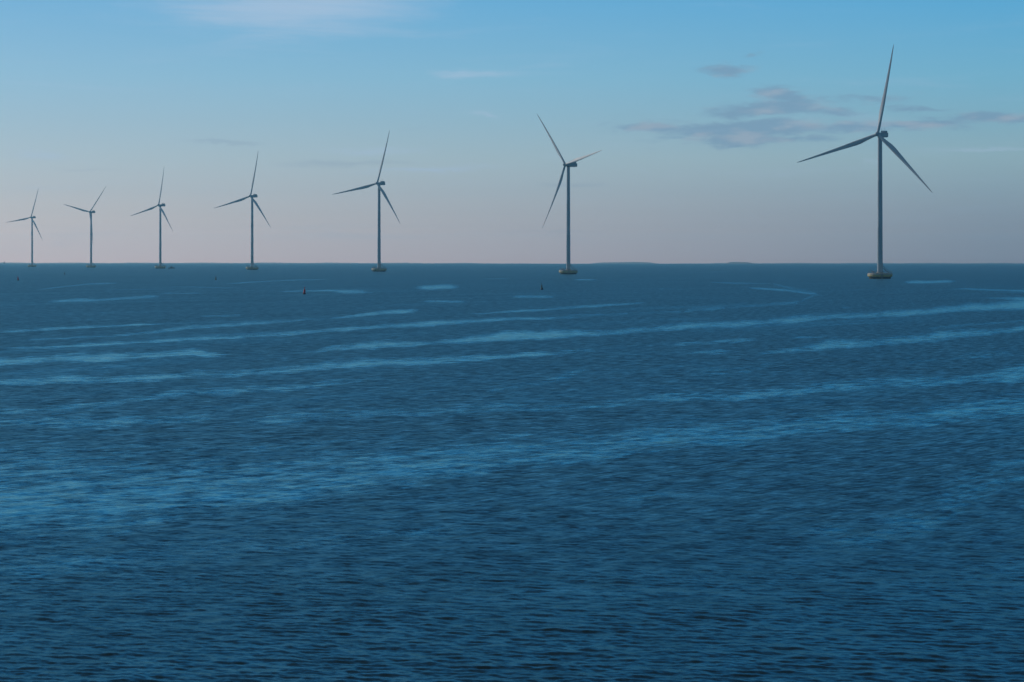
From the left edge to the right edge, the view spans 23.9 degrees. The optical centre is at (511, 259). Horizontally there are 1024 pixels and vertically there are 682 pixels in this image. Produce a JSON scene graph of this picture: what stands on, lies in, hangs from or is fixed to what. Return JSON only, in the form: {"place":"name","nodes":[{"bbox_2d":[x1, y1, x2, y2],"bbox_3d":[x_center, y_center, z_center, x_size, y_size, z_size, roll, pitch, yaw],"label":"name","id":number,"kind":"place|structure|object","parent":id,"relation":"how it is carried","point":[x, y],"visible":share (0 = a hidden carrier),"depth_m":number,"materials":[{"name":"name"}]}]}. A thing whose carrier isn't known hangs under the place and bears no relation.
{"place":"outdoors","nodes":[
{"label":"outdoors","id":0,"kind":"place"},
{"bbox_2d":[0,263,536,263],"bbox_3d":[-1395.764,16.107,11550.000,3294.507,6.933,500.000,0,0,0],"label":"coast","id":1,"kind":"structure","parent":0,"point":[267,263],"depth_m":11353.39},
{"bbox_2d":[0,264,1023,681],"bbox_3d":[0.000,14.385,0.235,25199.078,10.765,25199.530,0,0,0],"label":"sea","id":2,"kind":"structure","parent":0,"point":[586,472],"depth_m":102.34,"materials":[{"name":"liquid"}]},
{"bbox_2d":[10,191,41,266],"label":"wind turbine","id":3,"kind":"object","parent":2,"relation":"in","point":[32,222],"visible":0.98,"depth_m":3421.98,"materials":[{"name":"metal"}]},
{"bbox_2d":[64,188,104,267],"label":"wind turbine","id":4,"kind":"object","parent":2,"relation":"in","point":[91,240],"visible":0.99,"depth_m":3046.89,"materials":[{"name":"metal"}]},
{"bbox_2d":[131,170,172,268],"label":"wind turbine","id":5,"kind":"object","parent":2,"relation":"in","point":[160,266],"visible":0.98,"depth_m":2670.90,"materials":[{"name":"metal"}]},
{"bbox_2d":[215,155,270,269],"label":"wind turbine","id":6,"kind":"object","parent":2,"relation":"in","point":[251,267],"visible":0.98,"depth_m":2294.86,"materials":[{"name":"metal"}]},
{"bbox_2d":[332,131,399,271],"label":"wind turbine","id":7,"kind":"object","parent":2,"relation":"in","point":[378,268],"visible":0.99,"depth_m":1918.83,"materials":[{"name":"metal"}]},
{"bbox_2d":[537,114,601,273],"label":"wind turbine","id":8,"kind":"object","parent":2,"relation":"in","point":[572,163],"visible":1,"depth_m":1545.01,"materials":[{"name":"metal"}]},
{"bbox_2d":[797,45,931,278],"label":"wind turbine","id":9,"kind":"object","parent":2,"relation":"in","point":[880,273],"visible":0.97,"depth_m":1171.86,"materials":[{"name":"metal"}]},
{"bbox_2d":[0,0,1023,263],"label":"sky","id":10,"kind":"structure","parent":0,"point":[702,115],"materials":[{"name":"blue"}]},
{"bbox_2d":[592,262,657,263],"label":"coast","id":11,"kind":"structure","parent":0,"point":[625,263],"depth_m":11241.34},
{"bbox_2d":[726,262,752,263],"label":"island","id":12,"kind":"structure","parent":0,"point":[739,263],"depth_m":9316.16,"materials":[{"name":"grey"}]},
{"bbox_2d":[675,263,1023,263],"bbox_3d":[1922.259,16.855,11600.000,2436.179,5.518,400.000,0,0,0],"label":"coast","id":13,"kind":"structure","parent":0,"point":[861,263],"depth_m":11457.33}
]}

